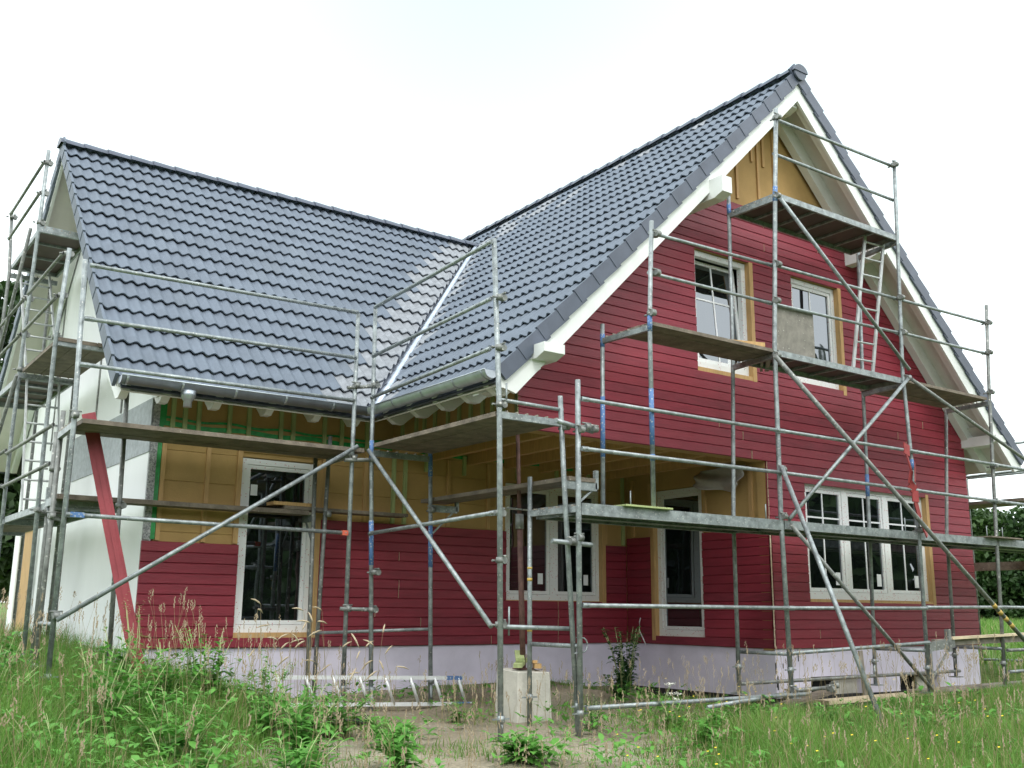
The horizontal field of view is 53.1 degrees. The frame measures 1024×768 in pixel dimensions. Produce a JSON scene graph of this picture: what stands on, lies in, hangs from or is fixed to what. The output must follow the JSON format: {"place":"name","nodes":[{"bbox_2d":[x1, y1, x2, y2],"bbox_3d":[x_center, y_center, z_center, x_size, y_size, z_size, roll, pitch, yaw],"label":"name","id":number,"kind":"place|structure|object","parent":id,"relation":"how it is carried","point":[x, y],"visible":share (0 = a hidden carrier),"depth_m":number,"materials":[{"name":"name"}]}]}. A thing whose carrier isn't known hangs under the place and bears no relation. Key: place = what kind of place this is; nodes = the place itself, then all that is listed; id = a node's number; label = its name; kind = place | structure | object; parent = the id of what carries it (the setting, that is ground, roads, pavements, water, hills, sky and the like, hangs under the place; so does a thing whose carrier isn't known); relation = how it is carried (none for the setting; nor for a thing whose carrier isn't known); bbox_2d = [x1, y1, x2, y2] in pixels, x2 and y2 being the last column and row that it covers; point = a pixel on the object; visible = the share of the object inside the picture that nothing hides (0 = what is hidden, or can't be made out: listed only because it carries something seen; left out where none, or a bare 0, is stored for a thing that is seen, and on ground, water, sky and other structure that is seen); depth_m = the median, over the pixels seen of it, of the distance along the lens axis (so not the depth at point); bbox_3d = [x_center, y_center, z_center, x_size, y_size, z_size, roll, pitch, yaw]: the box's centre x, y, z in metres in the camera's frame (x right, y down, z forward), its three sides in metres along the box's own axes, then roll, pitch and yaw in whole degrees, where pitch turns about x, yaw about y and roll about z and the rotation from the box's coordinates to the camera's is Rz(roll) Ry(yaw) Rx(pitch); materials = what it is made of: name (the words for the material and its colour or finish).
{"place":"outdoors","nodes":[
{"label":"outdoors","id":0,"kind":"place"},
{"bbox_2d":[0,620,1023,767],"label":"grass","id":1,"kind":"structure","parent":0,"point":[756,737],"depth_m":8.36,"materials":[{"name":"green plant"}]},
{"bbox_2d":[858,651,866,695],"bbox_3d":[4.586,3.792,13.401,0.070,0.592,0.065,9,-15,-35],"label":"upright lath","id":2,"kind":"object","parent":1,"relation":"on","point":[862,661],"visible":0.36,"depth_m":13.42,"materials":[{"name":"wood"}]},
{"bbox_2d":[0,602,1023,767],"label":"ground","id":3,"kind":"structure","parent":0,"point":[459,762],"depth_m":9.83,"materials":[{"name":"soil"}]},
{"bbox_2d":[0,473,20,603],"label":"tree","id":4,"kind":"object","parent":3,"relation":"on","point":[8,542],"visible":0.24,"depth_m":25.13,"materials":[{"name":"green plant"}]},
{"bbox_2d":[0,280,24,373],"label":"tree","id":5,"kind":"object","parent":3,"relation":"on","point":[13,316],"visible":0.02,"depth_m":30.82,"materials":[{"name":"green plant"}]},
{"bbox_2d":[0,645,42,707],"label":"dock weed","id":6,"kind":"object","parent":3,"relation":"on","point":[2,665],"visible":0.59,"depth_m":8.46,"materials":[{"name":"green plant"}]},
{"bbox_2d":[0,622,47,690],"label":"dock weed","id":7,"kind":"object","parent":3,"relation":"on","point":[9,646],"visible":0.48,"depth_m":9.51,"materials":[{"name":"green plant"}]},
{"bbox_2d":[4,709,105,764],"bbox_3d":[-3.073,2.448,6.884,0.678,0.512,0.591,9,-15,-35],"label":"dock weed","id":8,"kind":"object","parent":3,"relation":"on","point":[48,732],"visible":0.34,"depth_m":6.91,"materials":[{"name":"green plant"}]},
{"bbox_2d":[0,150,129,670],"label":"scaffold","id":9,"kind":"object","parent":3,"relation":"on","point":[49,252],"visible":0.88,"depth_m":13.45,"materials":[{"name":"metal"}]},
{"bbox_2d":[67,639,150,740],"bbox_3d":[-3.148,2.428,8.040,0.560,0.819,0.666,3,-13,-10],"label":"dock weed","id":10,"kind":"object","parent":3,"relation":"on","point":[124,688],"visible":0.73,"depth_m":7.92,"materials":[{"name":"green plant"}]},
{"bbox_2d":[71,627,148,708],"bbox_3d":[-3.584,2.554,9.138,0.606,0.835,0.660,9,-15,-35],"label":"dock weed","id":11,"kind":"object","parent":3,"relation":"on","point":[131,660],"visible":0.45,"depth_m":9.17,"materials":[{"name":"green plant"}]},
{"bbox_2d":[82,412,144,679],"bbox_3d":[-4.026,1.695,10.402,0.959,2.878,0.064,0,-12,2],"label":"leaning board","id":12,"kind":"object","parent":3,"relation":"on","point":[106,507],"visible":0.64,"depth_m":10.43,"materials":[{"name":"red paint"}]},
{"bbox_2d":[123,594,144,690],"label":"nettle weed","id":13,"kind":"object","parent":3,"relation":"on","point":[133,631],"visible":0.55,"depth_m":9.35,"materials":[{"name":"green plant"}]},
{"bbox_2d":[88,661,189,722],"bbox_3d":[-3.076,2.592,8.480,0.718,0.564,0.658,-8,-15,35],"label":"dock weed","id":14,"kind":"object","parent":3,"relation":"on","point":[147,689],"visible":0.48,"depth_m":8.51,"materials":[{"name":"green plant"}]},
{"bbox_2d":[122,638,213,722],"bbox_3d":[-3.011,2.590,8.929,0.587,0.732,0.666,-4,-13,19],"label":"dock weed","id":15,"kind":"object","parent":3,"relation":"on","point":[162,676],"visible":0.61,"depth_m":8.94,"materials":[{"name":"green plant"}]},
{"bbox_2d":[122,686,236,765],"bbox_3d":[-2.403,2.477,7.333,0.824,0.617,0.526,-5,-14,24],"label":"dock weed","id":16,"kind":"object","parent":3,"relation":"on","point":[163,728],"visible":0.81,"depth_m":7.36,"materials":[{"name":"green plant"}]},
{"bbox_2d":[127,731,245,767],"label":"dock weed","id":17,"kind":"object","parent":3,"relation":"on","point":[216,750],"visible":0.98,"depth_m":6.37,"materials":[{"name":"green plant"}]},
{"bbox_2d":[171,623,232,695],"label":"dock weed","id":18,"kind":"object","parent":3,"relation":"on","point":[193,668],"visible":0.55,"depth_m":9.63,"materials":[{"name":"green plant"}]},
{"bbox_2d":[189,637,242,705],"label":"dock weed","id":19,"kind":"object","parent":3,"relation":"on","point":[220,659],"visible":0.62,"depth_m":9.51,"materials":[{"name":"green plant"}]},
{"bbox_2d":[229,650,298,718],"bbox_3d":[-2.319,2.846,9.602,0.454,0.692,0.583,-7,-15,32],"label":"dock weed","id":20,"kind":"object","parent":3,"relation":"on","point":[267,686],"visible":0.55,"depth_m":9.57,"materials":[{"name":"green plant"}]},
{"bbox_2d":[236,685,291,722],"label":"dock weed","id":21,"kind":"object","parent":3,"relation":"on","point":[247,690],"visible":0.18,"depth_m":9.75,"materials":[{"name":"green plant"}]},
{"bbox_2d":[244,689,291,738],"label":"dock weed","id":22,"kind":"object","parent":3,"relation":"on","point":[265,716],"visible":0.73,"depth_m":8.43,"materials":[{"name":"green plant"}]},
{"bbox_2d":[236,730,353,767],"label":"dock weed","id":23,"kind":"object","parent":3,"relation":"on","point":[298,761],"visible":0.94,"depth_m":6.75,"materials":[{"name":"green plant"}]},
{"bbox_2d":[270,672,329,739],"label":"dock weed","id":24,"kind":"object","parent":3,"relation":"on","point":[305,710],"visible":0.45,"depth_m":8.47,"materials":[{"name":"green plant"}]},
{"bbox_2d":[271,698,347,760],"bbox_3d":[-1.675,2.689,7.941,0.624,0.457,0.794,-2,-13,13],"label":"dock weed","id":25,"kind":"object","parent":3,"relation":"on","point":[299,723],"visible":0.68,"depth_m":7.89,"materials":[{"name":"green plant"}]},
{"bbox_2d":[26,238,598,739],"bbox_3d":[-1.980,1.199,11.074,5.801,4.909,2.856,0,-13,4],"label":"scaffold","id":26,"kind":"object","parent":3,"relation":"on","point":[498,426],"visible":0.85,"depth_m":10.77,"materials":[{"name":"metal"}]},
{"bbox_2d":[56,494,308,515],"bbox_3d":[-3.636,1.368,11.525,2.820,0.050,0.240,9,-15,-35],"label":"scaffold plank","id":27,"kind":"object","parent":26,"relation":"on","point":[170,504],"visible":0.79,"depth_m":11.46,"materials":[{"name":"wood"}]},
{"bbox_2d":[276,505,407,517],"bbox_3d":[-2.064,1.576,12.618,1.670,0.040,0.240,9,-15,-35],"label":"scaffold plank","id":28,"kind":"object","parent":26,"relation":"on","point":[365,513],"visible":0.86,"depth_m":12.59,"materials":[{"name":"grey wood"}]},
{"bbox_2d":[266,501,316,506],"bbox_3d":[-2.625,1.442,12.236,0.550,0.040,0.220,9,-15,-35],"label":"short board","id":29,"kind":"object","parent":28,"relation":"on","point":[277,503],"visible":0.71,"depth_m":12.12,"materials":[{"name":"brown wood"}]},
{"bbox_2d":[421,476,594,504],"bbox_3d":[-0.133,1.201,11.409,0.340,0.043,2.880,9,-15,-35],"label":"scaffold plank","id":30,"kind":"object","parent":26,"relation":"on","point":[546,484],"visible":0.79,"depth_m":11.26,"materials":[{"name":"grey wood"}]},
{"bbox_2d":[281,680,346,734],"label":"dock weed","id":31,"kind":"object","parent":3,"relation":"on","point":[316,708],"visible":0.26,"depth_m":9.09,"materials":[{"name":"green plant"}]},
{"bbox_2d":[248,599,408,742],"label":"tall seed stalks","id":32,"kind":"object","parent":3,"relation":"on","point":[308,659],"visible":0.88,"depth_m":9.22,"materials":[{"name":"beige plant"}]},
{"bbox_2d":[317,687,379,738],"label":"dock weed","id":33,"kind":"object","parent":3,"relation":"on","point":[341,710],"visible":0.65,"depth_m":9.20,"materials":[{"name":"green plant"}]},
{"bbox_2d":[270,675,471,706],"bbox_3d":[-1.462,3.326,11.098,2.451,0.401,0.066,9,-15,-34],"label":"ladder","id":34,"kind":"object","parent":3,"relation":"on","point":[329,677],"visible":0.63,"depth_m":11.17,"materials":[{"name":"metal"}]},
{"bbox_2d":[346,714,433,749],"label":"dock weed","id":35,"kind":"object","parent":3,"relation":"on","point":[389,720],"visible":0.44,"depth_m":8.70,"materials":[{"name":"green plant"}]},
{"bbox_2d":[365,709,415,734],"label":"dock weed","id":36,"kind":"object","parent":3,"relation":"on","point":[388,722],"visible":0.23,"depth_m":9.62,"materials":[{"name":"green plant"}]},
{"bbox_2d":[370,719,428,767],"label":"dock weed","id":37,"kind":"object","parent":3,"relation":"on","point":[396,752],"visible":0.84,"depth_m":7.75,"materials":[{"name":"green plant"}]},
{"bbox_2d":[238,699,675,760],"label":"gravel","id":38,"kind":"structure","parent":3,"relation":"on","point":[481,725],"depth_m":9.75,"materials":[{"name":"grey gravel"}]},
{"bbox_2d":[345,715,368,725],"bbox_3d":[-1.520,3.324,10.075,0.364,0.130,0.170,9,-15,-35],"label":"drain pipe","id":39,"kind":"object","parent":38,"relation":"on","point":[357,723],"visible":0.23,"depth_m":10.01,"materials":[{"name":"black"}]},
{"bbox_2d":[445,700,475,723],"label":"dock weed","id":40,"kind":"object","parent":3,"relation":"on","point":[459,716],"visible":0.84,"depth_m":10.38,"materials":[{"name":"green plant"}]},
{"bbox_2d":[0,587,1023,767],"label":"seed heads","id":41,"kind":"object","parent":3,"relation":"on","point":[6,633],"visible":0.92,"depth_m":8.27,"materials":[{"name":"beige plant"}]},
{"bbox_2d":[0,64,1023,711],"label":"house","id":42,"kind":"structure","parent":3,"relation":"on","point":[572,264],"depth_m":13.73,"materials":[{"name":"red wood"}]},
{"bbox_2d":[232,458,322,637],"bbox_3d":[-2.825,1.966,12.321,1.020,2.100,0.194,9,-15,-35],"label":"window","id":43,"kind":"structure","parent":42,"relation":"in","point":[273,565],"depth_m":12.31,"materials":[{"name":"white wood"}]},
{"bbox_2d":[505,483,605,602],"bbox_3d":[0.604,2.320,14.756,1.790,1.680,0.194,9,-15,-35],"label":"window","id":44,"kind":"structure","parent":42,"relation":"in","point":[549,575],"depth_m":14.73,"materials":[{"name":"white wood"}]},
{"bbox_2d":[649,487,704,639],"bbox_3d":[2.398,2.556,14.593,0.194,2.140,1.020,9,-15,-35],"label":"window","id":45,"kind":"structure","parent":42,"relation":"in","point":[676,555],"depth_m":14.65,"materials":[{"name":"white wood"}]},
{"bbox_2d":[692,465,744,491],"bbox_3d":[2.807,1.312,13.921,0.234,0.360,0.853,9,-15,-35],"label":"membrane sheet","id":46,"kind":"object","parent":42,"relation":"hanging from","point":[717,479],"visible":0.85,"depth_m":14.01,"materials":[{"name":"grey plastic"}]},
{"bbox_2d":[694,250,756,381],"bbox_3d":[2.739,-0.885,13.564,1.100,1.660,0.259,9,-15,-35],"label":"window","id":47,"kind":"structure","parent":42,"relation":"in","point":[712,307],"depth_m":13.68,"materials":[{"name":"white wood"}]},
{"bbox_2d":[791,278,846,395],"bbox_3d":[4.303,-0.668,14.621,1.100,1.600,0.194,9,-15,-35],"label":"window","id":48,"kind":"structure","parent":42,"relation":"in","point":[828,333],"depth_m":14.80,"materials":[{"name":"white wood"}]},
{"bbox_2d":[804,484,936,605],"bbox_3d":[5.038,2.293,14.524,2.850,1.630,0.194,9,-15,-35],"label":"window","id":49,"kind":"structure","parent":42,"relation":"in","point":[895,566],"depth_m":14.53,"materials":[{"name":"white wood"}]},
{"bbox_2d":[0,639,1023,767],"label":"ground cover","id":50,"kind":"object","parent":3,"relation":"on","point":[438,760],"visible":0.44,"depth_m":8.33,"materials":[{"name":"green plant"}]},
{"bbox_2d":[495,668,551,722],"bbox_3d":[0.118,3.267,10.582,0.440,0.639,0.462,8,-14,-29],"label":"concrete block","id":51,"kind":"object","parent":3,"relation":"on","point":[514,680],"depth_m":10.43,"materials":[{"name":"grey concrete"}]},
{"bbox_2d":[513,658,526,667],"bbox_3d":[0.088,2.891,10.635,0.090,0.085,0.386,-2,-13,9],"label":"wood offcut","id":52,"kind":"object","parent":51,"relation":"on","point":[518,664],"visible":0.64,"depth_m":10.45,"materials":[{"name":"yellow wood"}]},
{"bbox_2d":[515,650,524,661],"bbox_3d":[0.078,2.836,10.696,0.090,0.104,0.318,1,-12,-2],"label":"wood offcut","id":53,"kind":"object","parent":52,"relation":"on","point":[519,657],"visible":0.86,"depth_m":10.60,"materials":[{"name":"wood"}]},
{"bbox_2d":[507,434,533,669],"bbox_3d":[0.047,1.723,10.912,0.312,2.535,0.220,9,-15,-35],"label":"steel prop","id":54,"kind":"object","parent":51,"relation":"on","point":[519,521],"visible":0.85,"depth_m":10.90,"materials":[{"name":"brown metal"}]},
{"bbox_2d":[532,663,541,668],"bbox_3d":[0.259,2.934,10.669,0.070,0.060,0.235,1,-13,-4],"label":"wood offcut","id":55,"kind":"object","parent":51,"relation":"on","point":[536,665],"visible":0.93,"depth_m":10.56,"materials":[{"name":"brown wood"}]},
{"bbox_2d":[482,723,580,767],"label":"dock weed","id":56,"kind":"object","parent":3,"relation":"on","point":[511,748],"visible":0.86,"depth_m":8.21,"materials":[{"name":"green plant"}]},
{"bbox_2d":[570,694,603,730],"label":"dock weed","id":57,"kind":"object","parent":3,"relation":"on","point":[592,721],"visible":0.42,"depth_m":10.01,"materials":[{"name":"green plant"}]},
{"bbox_2d":[603,661,634,699],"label":"porch shrub","id":58,"kind":"object","parent":3,"relation":"on","point":[622,677],"visible":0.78,"depth_m":12.27,"materials":[{"name":"green plant"}]},
{"bbox_2d":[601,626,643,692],"bbox_3d":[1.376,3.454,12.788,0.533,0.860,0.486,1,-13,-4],"label":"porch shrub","id":59,"kind":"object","parent":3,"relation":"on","point":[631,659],"visible":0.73,"depth_m":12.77,"materials":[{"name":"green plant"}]},
{"bbox_2d":[663,682,681,722],"bbox_3d":[1.590,3.203,10.218,0.218,0.451,0.363,4,-13,-17],"label":"yarrow","id":60,"kind":"object","parent":3,"relation":"on","point":[669,684],"visible":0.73,"depth_m":10.21,"materials":[{"name":"white plant"}]},
{"bbox_2d":[657,698,700,730],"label":"dock weed","id":61,"kind":"object","parent":3,"relation":"on","point":[683,718],"visible":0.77,"depth_m":9.97,"materials":[{"name":"green plant"}]},
{"bbox_2d":[687,708,735,748],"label":"dock weed","id":62,"kind":"object","parent":3,"relation":"on","point":[705,721],"visible":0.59,"depth_m":9.00,"materials":[{"name":"green plant"}]},
{"bbox_2d":[522,108,1023,737],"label":"scaffold","id":63,"kind":"object","parent":3,"relation":"on","point":[776,210],"visible":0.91,"depth_m":12.52,"materials":[{"name":"metal"}]},
{"bbox_2d":[614,504,672,509],"bbox_3d":[1.351,1.270,10.543,0.650,0.018,0.200,9,-15,-35],"label":"short board","id":64,"kind":"object","parent":63,"relation":"on","point":[644,506],"visible":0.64,"depth_m":10.45,"materials":[{"name":"wood"}]},
{"bbox_2d":[732,339,764,346],"bbox_3d":[2.739,-0.477,12.029,0.493,0.050,0.050,4,-13,-17],"label":"wood offcut","id":65,"kind":"object","parent":63,"relation":"on","point":[758,343],"visible":0.5,"depth_m":12.04,"materials":[{"name":"brown wood"}]},
{"bbox_2d":[777,307,814,357],"bbox_3d":[3.453,-0.632,12.550,0.740,0.580,0.015,9,-15,-35],"label":"form panel","id":66,"kind":"object","parent":63,"relation":"on","point":[795,332],"visible":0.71,"depth_m":12.56,"materials":[{"name":"grey concrete"}]},
{"bbox_2d":[903,442,927,537],"bbox_3d":[5.212,1.365,13.207,0.391,1.218,0.090,9,-15,-35],"label":"lashing strap","id":67,"kind":"object","parent":63,"relation":"attached to","point":[913,486],"visible":0.92,"depth_m":13.18,"materials":[{"name":"red fabric"}]},
{"bbox_2d":[931,635,1023,644],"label":"timber beam","id":68,"kind":"structure","parent":63,"relation":"attached to","point":[988,640],"depth_m":13.70,"materials":[{"name":"wood"}]},
{"bbox_2d":[944,632,1023,639],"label":"timber beam","id":69,"kind":"structure","parent":63,"relation":"on","point":[982,636],"depth_m":13.62,"materials":[{"name":"beige wood"}]},
{"bbox_2d":[977,536,1022,539],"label":"short board","id":70,"kind":"object","parent":63,"relation":"on","point":[1007,538],"visible":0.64,"depth_m":14.19,"materials":[{"name":"grey wood"}]},
{"bbox_2d":[766,690,835,708],"bbox_3d":[3.249,3.690,11.885,1.406,0.225,0.200,10,-16,-37],"label":"site board","id":71,"kind":"object","parent":3,"relation":"on","point":[818,694],"visible":0.43,"depth_m":12.00,"materials":[{"name":"grey wood"}]},
{"bbox_2d":[616,678,1002,764],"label":"yellow flowers","id":72,"kind":"object","parent":3,"relation":"on","point":[775,730],"visible":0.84,"depth_m":8.07,"materials":[{"name":"yellow plant"}]},
{"bbox_2d":[813,702,844,724],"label":"dock weed","id":73,"kind":"object","parent":3,"relation":"on","point":[816,707],"visible":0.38,"depth_m":9.85,"materials":[{"name":"green plant"}]},
{"bbox_2d":[813,692,949,704],"bbox_3d":[4.747,3.984,13.063,2.552,0.070,0.260,9,-15,-35],"label":"site board","id":74,"kind":"object","parent":3,"relation":"on","point":[846,699],"visible":0.36,"depth_m":12.62,"materials":[{"name":"brown wood"}]},
{"bbox_2d":[908,680,1023,693],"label":"site board","id":75,"kind":"object","parent":74,"relation":"on","point":[951,688],"visible":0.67,"depth_m":14.01,"materials":[{"name":"wood"}]},
{"bbox_2d":[875,700,963,733],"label":"dock weed","id":76,"kind":"object","parent":3,"relation":"on","point":[918,712],"visible":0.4,"depth_m":9.46,"materials":[{"name":"green plant"}]},
{"bbox_2d":[966,441,1023,661],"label":"scaffold","id":77,"kind":"object","parent":3,"relation":"on","point":[991,566],"visible":0.05,"depth_m":16.73,"materials":[{"name":"metal"}]},
{"bbox_2d":[970,506,1023,620],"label":"hedge","id":78,"kind":"object","parent":3,"relation":"on","point":[1012,585],"visible":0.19,"depth_m":42.72,"materials":[{"name":"green plant"}]},
{"bbox_2d":[1003,703,1023,731],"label":"dock weed","id":79,"kind":"object","parent":3,"relation":"on","point":[1005,711],"visible":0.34,"depth_m":9.67,"materials":[{"name":"green plant"}]},
{"bbox_2d":[0,0,1023,602],"label":"sky","id":80,"kind":"structure","parent":0,"point":[452,118],"materials":[{"name":"white"}]},
{"bbox_2d":[912,616,1023,696],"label":"meadow grass","id":81,"kind":"structure","parent":0,"point":[989,626],"depth_m":19.70,"materials":[{"name":"green plant"}]}
]}

